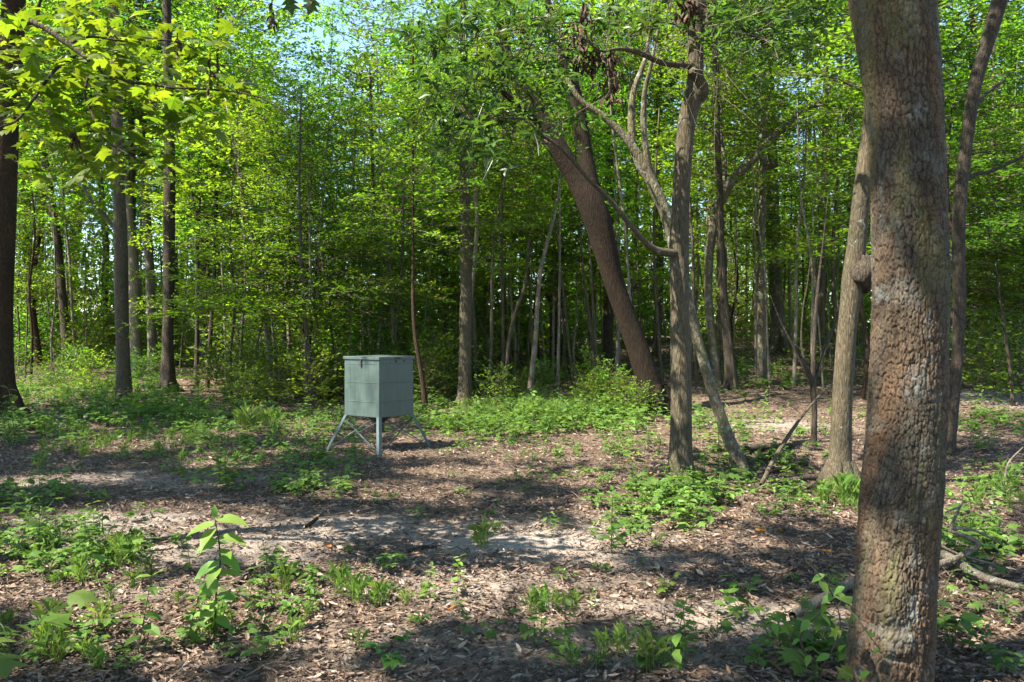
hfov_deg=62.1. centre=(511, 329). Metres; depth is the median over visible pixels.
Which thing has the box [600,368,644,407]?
shrub
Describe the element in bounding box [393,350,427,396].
shrub
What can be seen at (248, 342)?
shrub
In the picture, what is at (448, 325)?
shrub
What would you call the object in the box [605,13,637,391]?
thin sapling
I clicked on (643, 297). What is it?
shrub
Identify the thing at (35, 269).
understory tree
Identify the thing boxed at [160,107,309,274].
tall tree
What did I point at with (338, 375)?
shrub
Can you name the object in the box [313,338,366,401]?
shrub
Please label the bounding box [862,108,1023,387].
understory tree
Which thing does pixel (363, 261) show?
understory tree
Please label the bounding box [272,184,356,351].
understory tree
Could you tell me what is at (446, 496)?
fallen twig
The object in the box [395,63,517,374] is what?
sapling
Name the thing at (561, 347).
shrub
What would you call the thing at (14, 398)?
broad leaf weed
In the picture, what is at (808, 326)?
shrub
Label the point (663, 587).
weed seedling
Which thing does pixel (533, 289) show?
understory tree
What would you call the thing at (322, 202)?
thin sapling
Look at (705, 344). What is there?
shrub
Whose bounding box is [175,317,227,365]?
shrub
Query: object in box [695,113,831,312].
understory tree
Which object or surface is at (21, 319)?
shrub
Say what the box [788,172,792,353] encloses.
thin sapling
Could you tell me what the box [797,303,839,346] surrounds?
shrub
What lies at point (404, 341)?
shrub
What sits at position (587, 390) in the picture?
shrub
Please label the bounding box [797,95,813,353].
thin sapling
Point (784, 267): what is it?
thin sapling
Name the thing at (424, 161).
understory tree
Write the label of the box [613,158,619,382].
thin sapling
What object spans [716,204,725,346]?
thin sapling
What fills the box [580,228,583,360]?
thin sapling
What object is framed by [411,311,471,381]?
shrub
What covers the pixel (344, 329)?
shrub
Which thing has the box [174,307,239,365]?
shrub
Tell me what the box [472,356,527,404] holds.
shrub
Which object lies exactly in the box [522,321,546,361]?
shrub
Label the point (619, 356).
thin sapling
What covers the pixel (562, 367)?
shrub
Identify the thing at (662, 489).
ground cover
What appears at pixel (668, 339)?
shrub
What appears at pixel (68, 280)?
understory tree
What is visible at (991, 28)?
slanting tree
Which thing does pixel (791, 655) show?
weed seedling
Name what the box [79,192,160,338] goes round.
understory tree
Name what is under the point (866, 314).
shrub
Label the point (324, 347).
shrub
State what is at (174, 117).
lobed leaf tree
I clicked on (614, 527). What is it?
broad leaf weed
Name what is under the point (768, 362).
thin sapling
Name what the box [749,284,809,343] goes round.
shrub
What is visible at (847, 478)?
grass tuft
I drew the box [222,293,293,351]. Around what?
shrub
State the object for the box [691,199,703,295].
thin sapling
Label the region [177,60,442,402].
understory tree
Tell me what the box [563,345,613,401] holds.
shrub
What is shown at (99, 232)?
understory tree
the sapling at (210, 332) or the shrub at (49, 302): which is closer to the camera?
the sapling at (210, 332)
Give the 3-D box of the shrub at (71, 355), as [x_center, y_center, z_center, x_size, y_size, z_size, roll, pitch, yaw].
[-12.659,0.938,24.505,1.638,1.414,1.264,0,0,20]
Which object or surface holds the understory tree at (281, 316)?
on the ground at (532, 538)
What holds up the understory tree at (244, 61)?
on the ground at (532, 538)
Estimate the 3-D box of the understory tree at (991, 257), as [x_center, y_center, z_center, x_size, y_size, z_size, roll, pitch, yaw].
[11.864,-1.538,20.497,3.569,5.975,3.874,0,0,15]
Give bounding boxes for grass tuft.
[233,400,264,428]
[267,557,307,594]
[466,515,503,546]
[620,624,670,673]
[832,470,860,506]
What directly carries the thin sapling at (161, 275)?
on the ground at (532, 538)
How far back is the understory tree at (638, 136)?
25.78 m
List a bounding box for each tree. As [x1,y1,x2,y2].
[0,0,33,416]
[0,0,125,378]
[0,0,155,370]
[0,0,227,372]
[0,0,319,209]
[14,137,85,309]
[14,150,81,368]
[14,178,160,364]
[14,198,113,342]
[15,229,59,340]
[16,1,147,369]
[16,189,80,328]
[17,125,67,236]
[18,1,136,366]
[18,57,94,361]
[19,25,151,343]
[20,0,255,225]
[33,122,162,341]
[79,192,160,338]
[80,0,202,370]
[80,0,307,353]
[81,0,136,403]
[86,218,184,346]
[92,35,335,369]
[94,13,255,290]
[95,209,239,362]
[111,97,352,397]
[120,0,331,368]
[123,3,211,365]
[129,0,365,367]
[129,95,345,344]
[140,148,233,293]
[145,0,187,392]
[149,39,306,372]
[151,101,366,401]
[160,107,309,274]
[174,95,372,370]
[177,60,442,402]
[224,102,436,395]
[253,0,471,350]
[271,75,368,300]
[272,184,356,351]
[298,0,457,341]
[306,92,458,354]
[317,170,454,347]
[317,179,419,332]
[339,114,440,340]
[344,149,513,337]
[346,154,459,347]
[347,0,857,489]
[347,158,508,381]
[353,164,442,340]
[355,42,499,275]
[375,0,575,406]
[381,0,530,315]
[382,18,565,228]
[387,176,530,351]
[396,0,616,380]
[397,95,589,332]
[416,160,532,314]
[416,232,548,344]
[431,137,549,331]
[446,59,620,358]
[450,0,695,418]
[456,68,667,371]
[459,179,547,342]
[470,104,606,381]
[478,170,603,376]
[487,2,604,371]
[487,185,615,331]
[500,3,695,354]
[506,148,629,276]
[514,220,615,320]
[518,51,674,332]
[519,158,637,378]
[528,0,687,368]
[528,111,744,317]
[538,0,681,303]
[545,0,794,356]
[563,0,754,475]
[568,182,699,326]
[596,47,708,302]
[604,0,797,363]
[607,0,821,389]
[614,120,740,268]
[621,56,775,363]
[622,1,856,344]
[630,0,850,353]
[639,67,815,358]
[640,70,752,290]
[643,219,716,308]
[650,164,766,324]
[663,0,850,383]
[690,134,831,319]
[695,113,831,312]
[704,59,857,386]
[725,85,870,267]
[732,0,1023,399]
[733,132,870,341]
[734,0,856,360]
[735,0,869,355]
[739,64,870,292]
[766,63,982,348]
[776,74,857,327]
[785,0,853,229]
[802,30,1002,221]
[804,106,871,499]
[806,54,964,221]
[815,0,1023,353]
[823,0,1023,383]
[829,0,974,262]
[843,0,950,681]
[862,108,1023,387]
[942,0,1023,350]
[945,0,1023,349]
[946,0,1023,455]
[949,111,1023,333]
[949,131,1022,325]
[949,142,1023,386]
[950,0,1023,273]
[950,93,1023,388]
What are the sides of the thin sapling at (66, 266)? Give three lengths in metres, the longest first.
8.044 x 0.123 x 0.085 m
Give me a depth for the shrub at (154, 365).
24.16 m
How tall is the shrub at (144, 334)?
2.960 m
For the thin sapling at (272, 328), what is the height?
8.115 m
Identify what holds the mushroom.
on the ground at (532, 538)
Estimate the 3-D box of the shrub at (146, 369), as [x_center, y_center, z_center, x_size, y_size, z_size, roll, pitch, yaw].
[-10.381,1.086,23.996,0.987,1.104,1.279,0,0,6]
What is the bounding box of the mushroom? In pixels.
[755,528,765,533]
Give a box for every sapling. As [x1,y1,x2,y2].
[24,149,40,377]
[42,201,56,367]
[60,139,76,365]
[65,205,67,303]
[91,214,99,365]
[128,75,269,386]
[135,8,290,387]
[139,195,141,311]
[158,224,162,369]
[179,206,190,367]
[195,61,372,388]
[200,203,206,358]
[215,134,227,381]
[220,138,376,358]
[225,98,275,398]
[232,152,247,358]
[235,93,246,394]
[258,138,267,364]
[261,81,277,380]
[268,55,286,383]
[284,96,297,386]
[295,72,344,385]
[298,90,315,404]
[312,12,528,409]
[312,16,332,369]
[322,62,455,347]
[348,152,352,352]
[349,63,364,354]
[360,157,364,347]
[376,43,396,350]
[377,160,396,349]
[392,120,408,354]
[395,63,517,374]
[401,107,404,349]
[419,72,439,381]
[425,0,598,388]
[447,123,449,381]
[452,98,576,396]
[453,38,478,394]
[470,0,480,300]
[485,183,492,369]
[487,48,523,396]
[492,177,512,377]
[504,59,667,389]
[512,238,522,365]
[517,121,520,371]
[527,110,564,394]
[531,89,533,355]
[535,240,546,375]
[538,5,574,391]
[551,70,560,378]
[556,6,560,393]
[558,217,566,371]
[571,138,590,360]
[579,70,599,383]
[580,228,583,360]
[586,264,595,367]
[594,80,596,364]
[597,129,602,358]
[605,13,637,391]
[613,111,625,336]
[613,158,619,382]
[615,133,620,367]
[623,109,629,271]
[627,134,640,355]
[637,175,640,325]
[646,191,654,305]
[652,154,666,343]
[653,108,663,382]
[653,232,659,356]
[685,74,698,387]
[686,44,692,368]
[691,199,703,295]
[705,158,709,342]
[711,161,723,369]
[712,91,736,393]
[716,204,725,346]
[732,123,736,348]
[746,120,747,353]
[749,120,770,386]
[750,283,753,340]
[753,46,758,374]
[765,23,768,366]
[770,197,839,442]
[783,201,785,300]
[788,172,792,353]
[792,63,806,386]
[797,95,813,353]
[802,116,804,345]
[805,126,823,389]
[809,64,820,368]
[823,181,831,366]
[831,97,838,360]
[840,109,864,366]
[857,324,858,353]
[944,69,1023,405]
[949,44,1023,370]
[995,57,1017,370]
[1014,239,1022,380]
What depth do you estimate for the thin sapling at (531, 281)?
21.14 m
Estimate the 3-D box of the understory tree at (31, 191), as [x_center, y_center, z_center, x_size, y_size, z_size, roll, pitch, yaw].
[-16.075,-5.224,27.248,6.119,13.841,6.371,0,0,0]
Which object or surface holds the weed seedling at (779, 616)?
on the ground at (532, 538)
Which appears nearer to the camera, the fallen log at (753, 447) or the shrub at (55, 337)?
the fallen log at (753, 447)
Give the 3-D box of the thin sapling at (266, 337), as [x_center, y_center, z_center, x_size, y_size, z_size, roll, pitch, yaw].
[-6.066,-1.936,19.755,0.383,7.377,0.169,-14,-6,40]
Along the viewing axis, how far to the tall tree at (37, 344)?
35.73 m
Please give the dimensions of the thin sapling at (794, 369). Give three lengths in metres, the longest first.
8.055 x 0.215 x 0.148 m
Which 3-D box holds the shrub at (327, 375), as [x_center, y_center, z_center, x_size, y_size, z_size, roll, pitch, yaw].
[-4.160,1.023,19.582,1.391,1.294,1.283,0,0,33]
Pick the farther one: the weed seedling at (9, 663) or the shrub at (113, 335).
the shrub at (113, 335)
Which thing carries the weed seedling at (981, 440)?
on the ground at (532, 538)
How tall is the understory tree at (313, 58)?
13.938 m
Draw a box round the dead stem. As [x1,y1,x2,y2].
[759,384,830,485]
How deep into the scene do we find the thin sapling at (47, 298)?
34.66 m
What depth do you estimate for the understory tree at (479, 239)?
30.65 m
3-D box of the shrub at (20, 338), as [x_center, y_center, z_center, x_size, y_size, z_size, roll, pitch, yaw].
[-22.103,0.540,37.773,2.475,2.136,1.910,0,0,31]
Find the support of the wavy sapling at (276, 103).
on the ground at (532, 538)
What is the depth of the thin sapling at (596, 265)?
25.61 m
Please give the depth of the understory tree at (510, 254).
23.01 m
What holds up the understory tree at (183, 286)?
on the ground at (532, 538)
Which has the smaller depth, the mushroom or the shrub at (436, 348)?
the mushroom
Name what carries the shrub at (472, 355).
on the ground at (532, 538)
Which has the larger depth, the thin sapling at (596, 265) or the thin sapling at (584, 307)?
the thin sapling at (584, 307)
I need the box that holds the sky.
[15,0,1023,327]
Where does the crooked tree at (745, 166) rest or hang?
on the ground at (532, 538)
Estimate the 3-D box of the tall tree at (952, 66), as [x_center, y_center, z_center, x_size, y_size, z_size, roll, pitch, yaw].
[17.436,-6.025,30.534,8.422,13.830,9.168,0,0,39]
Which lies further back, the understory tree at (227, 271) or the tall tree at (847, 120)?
the tall tree at (847, 120)
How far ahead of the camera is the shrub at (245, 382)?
16.52 m
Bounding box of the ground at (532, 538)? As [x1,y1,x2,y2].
[0,330,1023,681]
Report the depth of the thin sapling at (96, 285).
36.63 m
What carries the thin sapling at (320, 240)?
on the ground at (532, 538)
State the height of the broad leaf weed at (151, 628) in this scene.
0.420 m
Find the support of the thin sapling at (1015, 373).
on the ground at (532, 538)
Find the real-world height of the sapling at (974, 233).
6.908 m
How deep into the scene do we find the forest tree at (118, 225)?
18.46 m
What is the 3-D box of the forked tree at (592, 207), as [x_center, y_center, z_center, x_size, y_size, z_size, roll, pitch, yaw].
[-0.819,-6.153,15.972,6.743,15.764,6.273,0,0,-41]
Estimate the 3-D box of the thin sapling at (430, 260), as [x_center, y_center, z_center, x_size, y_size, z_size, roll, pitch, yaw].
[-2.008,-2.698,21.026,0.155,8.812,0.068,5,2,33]
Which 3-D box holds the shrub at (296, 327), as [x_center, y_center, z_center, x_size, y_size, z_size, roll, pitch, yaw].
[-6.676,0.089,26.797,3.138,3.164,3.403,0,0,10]
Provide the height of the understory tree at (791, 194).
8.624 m
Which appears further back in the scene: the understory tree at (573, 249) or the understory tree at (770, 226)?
the understory tree at (573, 249)
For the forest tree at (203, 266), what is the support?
on the ground at (532, 538)
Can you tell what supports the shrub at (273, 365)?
on the ground at (532, 538)
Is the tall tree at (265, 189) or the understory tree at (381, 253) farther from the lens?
the tall tree at (265, 189)
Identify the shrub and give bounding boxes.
[13,295,74,364]
[13,317,43,360]
[14,289,79,350]
[14,305,60,364]
[14,322,27,360]
[14,337,50,381]
[24,355,72,389]
[28,299,115,373]
[42,301,102,358]
[43,338,103,384]
[46,312,103,365]
[53,343,115,390]
[69,285,146,367]
[76,306,159,364]
[96,340,147,380]
[98,326,160,362]
[111,283,191,351]
[112,298,191,355]
[131,350,159,383]
[134,340,192,385]
[141,265,228,362]
[158,308,199,365]
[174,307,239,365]
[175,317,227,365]
[176,296,280,391]
[186,280,278,379]
[188,333,241,397]
[208,352,276,407]
[212,316,277,376]
[212,324,285,394]
[212,345,268,401]
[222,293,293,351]
[227,332,315,399]
[244,334,329,404]
[249,322,299,372]
[257,286,340,378]
[261,330,333,398]
[266,336,344,411]
[273,320,325,374]
[273,330,339,402]
[279,361,315,393]
[290,300,377,387]
[292,322,346,384]
[298,325,344,373]
[298,346,344,399]
[313,310,351,373]
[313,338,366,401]
[319,304,381,357]
[324,298,427,384]
[324,351,356,395]
[340,341,389,372]
[342,326,435,393]
[355,306,437,386]
[358,289,441,352]
[365,316,438,384]
[391,315,458,397]
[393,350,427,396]
[398,310,442,348]
[398,339,457,404]
[399,280,519,384]
[402,301,483,394]
[403,288,495,376]
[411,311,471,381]
[414,321,486,395]
[430,303,530,388]
[434,320,500,387]
[455,293,524,366]
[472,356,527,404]
[485,284,548,360]
[495,287,572,363]
[508,365,534,395]
[512,316,546,359]
[516,354,562,393]
[520,274,624,361]
[520,323,566,360]
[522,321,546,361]
[537,326,584,370]
[542,357,569,387]
[561,292,598,345]
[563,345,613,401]
[565,307,614,366]
[569,368,603,407]
[571,289,614,339]
[572,312,601,342]
[578,358,636,406]
[580,359,615,400]
[597,310,636,347]
[598,260,705,339]
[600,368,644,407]
[613,293,666,345]
[616,375,657,414]
[620,283,700,333]
[634,291,669,340]
[651,311,704,356]
[662,261,744,328]
[665,295,705,330]
[690,324,708,349]
[691,325,737,368]
[695,250,770,337]
[712,285,752,324]
[732,291,753,338]
[732,321,753,357]
[741,297,793,343]
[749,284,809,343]
[750,289,809,331]
[769,284,827,338]
[784,320,832,365]
[785,291,830,338]
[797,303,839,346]
[798,318,827,346]
[825,285,871,341]
[825,288,866,339]
[825,323,869,362]
[827,293,871,337]
[856,311,870,344]
[858,294,871,343]
[949,311,1023,404]
[949,330,1003,380]
[949,335,1008,394]
[949,341,970,384]
[963,309,1023,397]
[966,329,1018,378]
[970,304,1023,367]
[974,280,1022,340]
[978,291,1016,338]
[996,335,1023,386]
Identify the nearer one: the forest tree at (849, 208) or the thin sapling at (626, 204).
the forest tree at (849, 208)
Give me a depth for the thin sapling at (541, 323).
24.66 m
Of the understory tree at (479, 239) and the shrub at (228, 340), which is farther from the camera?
the understory tree at (479, 239)
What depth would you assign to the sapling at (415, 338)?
16.66 m
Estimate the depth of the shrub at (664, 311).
38.50 m
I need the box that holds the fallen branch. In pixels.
[789,504,1023,618]
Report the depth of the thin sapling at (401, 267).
19.72 m
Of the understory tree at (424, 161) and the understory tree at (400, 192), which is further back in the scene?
the understory tree at (424, 161)
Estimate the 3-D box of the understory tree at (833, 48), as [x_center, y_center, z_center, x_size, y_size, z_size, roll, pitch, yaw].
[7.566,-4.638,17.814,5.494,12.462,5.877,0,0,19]
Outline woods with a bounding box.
[0,0,1023,362]
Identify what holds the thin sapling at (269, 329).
on the ground at (532, 538)
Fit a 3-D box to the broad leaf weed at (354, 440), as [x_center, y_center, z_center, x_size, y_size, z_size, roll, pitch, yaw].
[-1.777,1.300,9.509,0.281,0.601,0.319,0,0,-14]
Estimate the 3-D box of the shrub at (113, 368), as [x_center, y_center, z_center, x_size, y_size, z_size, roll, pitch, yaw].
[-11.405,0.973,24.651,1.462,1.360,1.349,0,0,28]
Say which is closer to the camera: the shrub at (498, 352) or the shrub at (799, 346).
the shrub at (498, 352)
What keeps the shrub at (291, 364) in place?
on the ground at (532, 538)
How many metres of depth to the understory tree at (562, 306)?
25.84 m
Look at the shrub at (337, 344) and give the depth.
22.89 m
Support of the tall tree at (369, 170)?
on the ground at (532, 538)
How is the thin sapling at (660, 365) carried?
on the ground at (532, 538)
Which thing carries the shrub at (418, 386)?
on the ground at (532, 538)
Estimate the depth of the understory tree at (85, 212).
30.91 m
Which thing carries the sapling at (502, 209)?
on the ground at (532, 538)
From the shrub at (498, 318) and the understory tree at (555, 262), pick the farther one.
the shrub at (498, 318)
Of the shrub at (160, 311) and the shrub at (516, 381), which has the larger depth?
the shrub at (160, 311)
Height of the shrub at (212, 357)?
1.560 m
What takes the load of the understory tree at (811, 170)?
on the ground at (532, 538)
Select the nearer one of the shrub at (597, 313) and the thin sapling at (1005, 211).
the thin sapling at (1005, 211)
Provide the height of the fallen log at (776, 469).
0.125 m
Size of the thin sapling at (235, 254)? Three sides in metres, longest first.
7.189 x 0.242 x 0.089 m
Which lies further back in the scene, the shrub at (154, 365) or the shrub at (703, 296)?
the shrub at (703, 296)
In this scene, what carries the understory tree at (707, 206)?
on the ground at (532, 538)
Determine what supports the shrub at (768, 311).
on the ground at (532, 538)
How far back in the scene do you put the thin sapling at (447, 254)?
23.51 m
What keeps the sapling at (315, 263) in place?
on the ground at (532, 538)
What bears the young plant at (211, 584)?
on the ground at (532, 538)
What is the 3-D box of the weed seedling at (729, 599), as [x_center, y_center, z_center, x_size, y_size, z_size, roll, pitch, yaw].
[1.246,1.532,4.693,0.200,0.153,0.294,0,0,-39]
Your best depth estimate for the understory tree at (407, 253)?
33.34 m
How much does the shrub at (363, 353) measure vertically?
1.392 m
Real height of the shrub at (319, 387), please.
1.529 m
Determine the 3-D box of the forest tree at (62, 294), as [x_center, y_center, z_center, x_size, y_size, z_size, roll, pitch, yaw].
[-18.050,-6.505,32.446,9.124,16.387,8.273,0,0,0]
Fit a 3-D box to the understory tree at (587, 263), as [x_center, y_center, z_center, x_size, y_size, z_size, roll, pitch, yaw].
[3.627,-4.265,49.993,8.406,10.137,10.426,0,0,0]
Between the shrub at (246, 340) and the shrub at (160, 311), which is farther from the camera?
the shrub at (160, 311)
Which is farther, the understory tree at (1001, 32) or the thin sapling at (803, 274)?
the thin sapling at (803, 274)
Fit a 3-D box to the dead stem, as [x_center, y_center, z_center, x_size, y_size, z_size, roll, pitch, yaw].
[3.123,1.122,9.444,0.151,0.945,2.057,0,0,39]
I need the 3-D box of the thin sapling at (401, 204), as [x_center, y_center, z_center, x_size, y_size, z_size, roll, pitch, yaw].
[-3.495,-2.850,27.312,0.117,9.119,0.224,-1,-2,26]
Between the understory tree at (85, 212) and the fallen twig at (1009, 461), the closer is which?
the fallen twig at (1009, 461)
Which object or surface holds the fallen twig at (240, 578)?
on the ground at (532, 538)
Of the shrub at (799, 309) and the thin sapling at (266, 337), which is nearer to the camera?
the thin sapling at (266, 337)
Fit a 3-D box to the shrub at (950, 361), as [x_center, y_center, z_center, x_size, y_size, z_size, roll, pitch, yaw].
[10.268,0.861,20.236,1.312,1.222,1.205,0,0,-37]
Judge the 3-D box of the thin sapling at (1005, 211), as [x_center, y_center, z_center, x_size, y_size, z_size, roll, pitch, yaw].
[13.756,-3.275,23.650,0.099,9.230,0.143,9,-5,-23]
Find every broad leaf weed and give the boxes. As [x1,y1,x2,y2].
[0,385,22,436]
[119,570,164,652]
[130,362,161,419]
[212,427,237,479]
[340,419,365,470]
[594,485,624,552]
[661,594,698,663]
[708,419,728,462]
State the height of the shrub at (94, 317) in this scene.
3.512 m
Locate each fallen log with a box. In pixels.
[739,443,795,450]
[764,463,807,473]
[778,474,818,485]
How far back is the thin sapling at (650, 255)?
33.39 m
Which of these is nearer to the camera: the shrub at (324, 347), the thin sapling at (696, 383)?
the thin sapling at (696, 383)
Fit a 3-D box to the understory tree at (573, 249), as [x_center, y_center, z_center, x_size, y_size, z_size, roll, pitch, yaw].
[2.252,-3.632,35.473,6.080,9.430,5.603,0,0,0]
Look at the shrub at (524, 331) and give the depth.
31.26 m
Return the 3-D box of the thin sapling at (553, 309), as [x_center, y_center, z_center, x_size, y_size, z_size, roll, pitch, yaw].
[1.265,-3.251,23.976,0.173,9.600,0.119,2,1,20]
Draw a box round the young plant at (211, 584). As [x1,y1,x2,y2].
[186,504,248,637]
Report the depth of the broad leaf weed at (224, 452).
8.69 m
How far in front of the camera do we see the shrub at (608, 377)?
16.42 m
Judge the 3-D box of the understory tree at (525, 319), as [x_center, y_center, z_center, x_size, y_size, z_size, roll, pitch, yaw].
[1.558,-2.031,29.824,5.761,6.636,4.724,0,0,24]
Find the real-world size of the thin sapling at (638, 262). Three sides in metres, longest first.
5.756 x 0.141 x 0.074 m
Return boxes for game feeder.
[326,355,432,456]
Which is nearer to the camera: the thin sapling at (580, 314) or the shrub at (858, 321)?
the thin sapling at (580, 314)
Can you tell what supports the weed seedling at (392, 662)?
on the ground at (532, 538)
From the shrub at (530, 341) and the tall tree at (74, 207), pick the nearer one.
the shrub at (530, 341)
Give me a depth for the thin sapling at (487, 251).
23.24 m
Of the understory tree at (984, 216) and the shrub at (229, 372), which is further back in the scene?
the understory tree at (984, 216)
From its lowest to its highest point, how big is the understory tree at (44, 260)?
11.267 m
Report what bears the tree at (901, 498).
on the ground at (532, 538)
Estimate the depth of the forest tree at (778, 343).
28.99 m
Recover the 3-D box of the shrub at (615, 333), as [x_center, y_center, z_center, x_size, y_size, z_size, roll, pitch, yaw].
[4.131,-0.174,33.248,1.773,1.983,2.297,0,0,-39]
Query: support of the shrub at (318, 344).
on the ground at (532, 538)
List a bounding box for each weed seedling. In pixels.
[0,589,99,678]
[362,632,410,669]
[653,567,680,593]
[712,587,763,619]
[720,574,763,592]
[735,596,835,665]
[769,594,851,644]
[790,609,846,663]
[937,600,980,648]
[973,428,988,447]
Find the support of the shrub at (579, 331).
on the ground at (532, 538)
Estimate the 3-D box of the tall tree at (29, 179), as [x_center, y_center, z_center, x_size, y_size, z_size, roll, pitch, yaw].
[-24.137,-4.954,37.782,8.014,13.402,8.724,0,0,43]
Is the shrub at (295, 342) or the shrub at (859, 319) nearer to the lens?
the shrub at (295, 342)
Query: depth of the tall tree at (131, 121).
29.67 m
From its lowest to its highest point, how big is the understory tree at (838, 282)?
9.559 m
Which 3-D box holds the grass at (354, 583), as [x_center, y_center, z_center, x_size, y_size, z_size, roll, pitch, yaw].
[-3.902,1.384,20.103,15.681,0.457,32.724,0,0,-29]
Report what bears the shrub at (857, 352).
on the ground at (532, 538)
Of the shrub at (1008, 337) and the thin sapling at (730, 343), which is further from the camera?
the shrub at (1008, 337)
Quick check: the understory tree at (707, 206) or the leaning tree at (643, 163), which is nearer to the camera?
the leaning tree at (643, 163)
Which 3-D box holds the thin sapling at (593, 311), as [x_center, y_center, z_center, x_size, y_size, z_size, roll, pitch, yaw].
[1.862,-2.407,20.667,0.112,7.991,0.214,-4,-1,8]
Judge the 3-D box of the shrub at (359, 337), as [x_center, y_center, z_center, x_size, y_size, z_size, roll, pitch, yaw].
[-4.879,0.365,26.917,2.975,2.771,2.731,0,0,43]
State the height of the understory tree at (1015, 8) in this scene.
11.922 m
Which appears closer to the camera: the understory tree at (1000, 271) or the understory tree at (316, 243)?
the understory tree at (1000, 271)
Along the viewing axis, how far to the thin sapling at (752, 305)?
33.52 m
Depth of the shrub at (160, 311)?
44.99 m
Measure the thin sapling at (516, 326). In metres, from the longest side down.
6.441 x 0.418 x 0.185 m
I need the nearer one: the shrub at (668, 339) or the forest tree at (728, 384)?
the forest tree at (728, 384)
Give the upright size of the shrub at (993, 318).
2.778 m
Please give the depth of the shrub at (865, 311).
36.05 m
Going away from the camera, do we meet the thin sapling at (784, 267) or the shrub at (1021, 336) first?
the shrub at (1021, 336)
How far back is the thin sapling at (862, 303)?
23.94 m
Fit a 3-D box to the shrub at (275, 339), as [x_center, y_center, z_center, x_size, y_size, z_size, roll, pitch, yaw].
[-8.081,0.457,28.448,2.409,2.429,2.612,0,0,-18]
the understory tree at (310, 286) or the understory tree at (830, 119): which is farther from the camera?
the understory tree at (830, 119)
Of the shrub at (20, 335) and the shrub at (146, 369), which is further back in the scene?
the shrub at (20, 335)
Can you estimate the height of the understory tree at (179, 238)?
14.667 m
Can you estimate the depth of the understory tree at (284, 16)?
24.32 m
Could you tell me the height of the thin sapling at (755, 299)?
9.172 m
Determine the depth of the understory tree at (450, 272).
24.11 m
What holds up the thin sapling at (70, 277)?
on the ground at (532, 538)
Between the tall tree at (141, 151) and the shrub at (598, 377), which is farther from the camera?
the tall tree at (141, 151)
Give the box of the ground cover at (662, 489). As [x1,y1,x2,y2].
[0,351,1023,680]
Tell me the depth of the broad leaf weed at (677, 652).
4.00 m
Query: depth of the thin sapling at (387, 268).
21.65 m
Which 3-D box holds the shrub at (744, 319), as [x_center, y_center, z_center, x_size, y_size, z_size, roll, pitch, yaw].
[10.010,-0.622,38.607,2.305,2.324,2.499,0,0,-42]
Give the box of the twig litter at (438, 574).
[0,436,1023,681]
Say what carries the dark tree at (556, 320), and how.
on the ground at (532, 538)
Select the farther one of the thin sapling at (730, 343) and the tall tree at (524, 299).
the tall tree at (524, 299)
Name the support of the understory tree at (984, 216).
on the ground at (532, 538)
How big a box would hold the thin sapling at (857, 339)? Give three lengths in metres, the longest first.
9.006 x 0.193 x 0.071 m
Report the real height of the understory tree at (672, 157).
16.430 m
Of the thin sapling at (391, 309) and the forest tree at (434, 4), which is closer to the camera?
the thin sapling at (391, 309)
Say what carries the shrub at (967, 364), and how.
on the ground at (532, 538)
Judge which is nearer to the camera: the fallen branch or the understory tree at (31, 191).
the fallen branch
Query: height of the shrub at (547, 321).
3.291 m
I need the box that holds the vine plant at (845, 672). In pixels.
[770,560,880,681]
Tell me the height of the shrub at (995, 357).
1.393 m
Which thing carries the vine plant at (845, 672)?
on the ground at (532, 538)
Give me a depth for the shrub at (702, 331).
28.34 m
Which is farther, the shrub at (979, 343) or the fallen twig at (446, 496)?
the shrub at (979, 343)
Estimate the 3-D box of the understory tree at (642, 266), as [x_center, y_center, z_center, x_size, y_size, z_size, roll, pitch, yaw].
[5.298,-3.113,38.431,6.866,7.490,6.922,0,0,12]
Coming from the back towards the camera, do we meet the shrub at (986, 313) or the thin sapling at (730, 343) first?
the shrub at (986, 313)
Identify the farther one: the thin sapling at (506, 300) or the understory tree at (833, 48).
the thin sapling at (506, 300)
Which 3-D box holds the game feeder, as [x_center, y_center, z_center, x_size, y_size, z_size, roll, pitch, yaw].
[-1.790,0.990,11.450,1.040,1.274,1.040,0,0,36]
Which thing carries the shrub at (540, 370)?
on the ground at (532, 538)
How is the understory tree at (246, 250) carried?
on the ground at (532, 538)
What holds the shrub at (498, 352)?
on the ground at (532, 538)
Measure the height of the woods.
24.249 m
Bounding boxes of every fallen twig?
[233,565,254,586]
[305,517,318,527]
[406,545,437,552]
[444,485,480,497]
[1001,447,1023,487]
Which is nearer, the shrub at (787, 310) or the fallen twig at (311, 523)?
the fallen twig at (311, 523)
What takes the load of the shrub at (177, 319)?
on the ground at (532, 538)
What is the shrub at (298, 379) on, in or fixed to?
on the ground at (532, 538)
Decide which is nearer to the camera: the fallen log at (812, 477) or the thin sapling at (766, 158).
the fallen log at (812, 477)
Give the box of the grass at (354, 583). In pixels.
[0,367,1023,670]
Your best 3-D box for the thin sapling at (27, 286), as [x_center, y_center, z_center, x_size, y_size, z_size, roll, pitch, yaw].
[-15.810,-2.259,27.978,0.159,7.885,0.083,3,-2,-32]
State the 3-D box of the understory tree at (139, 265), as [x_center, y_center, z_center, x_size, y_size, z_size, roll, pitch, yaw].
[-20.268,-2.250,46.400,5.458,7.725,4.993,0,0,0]
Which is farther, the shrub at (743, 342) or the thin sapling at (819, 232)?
the shrub at (743, 342)
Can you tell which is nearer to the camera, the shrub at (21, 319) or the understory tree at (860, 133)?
the understory tree at (860, 133)

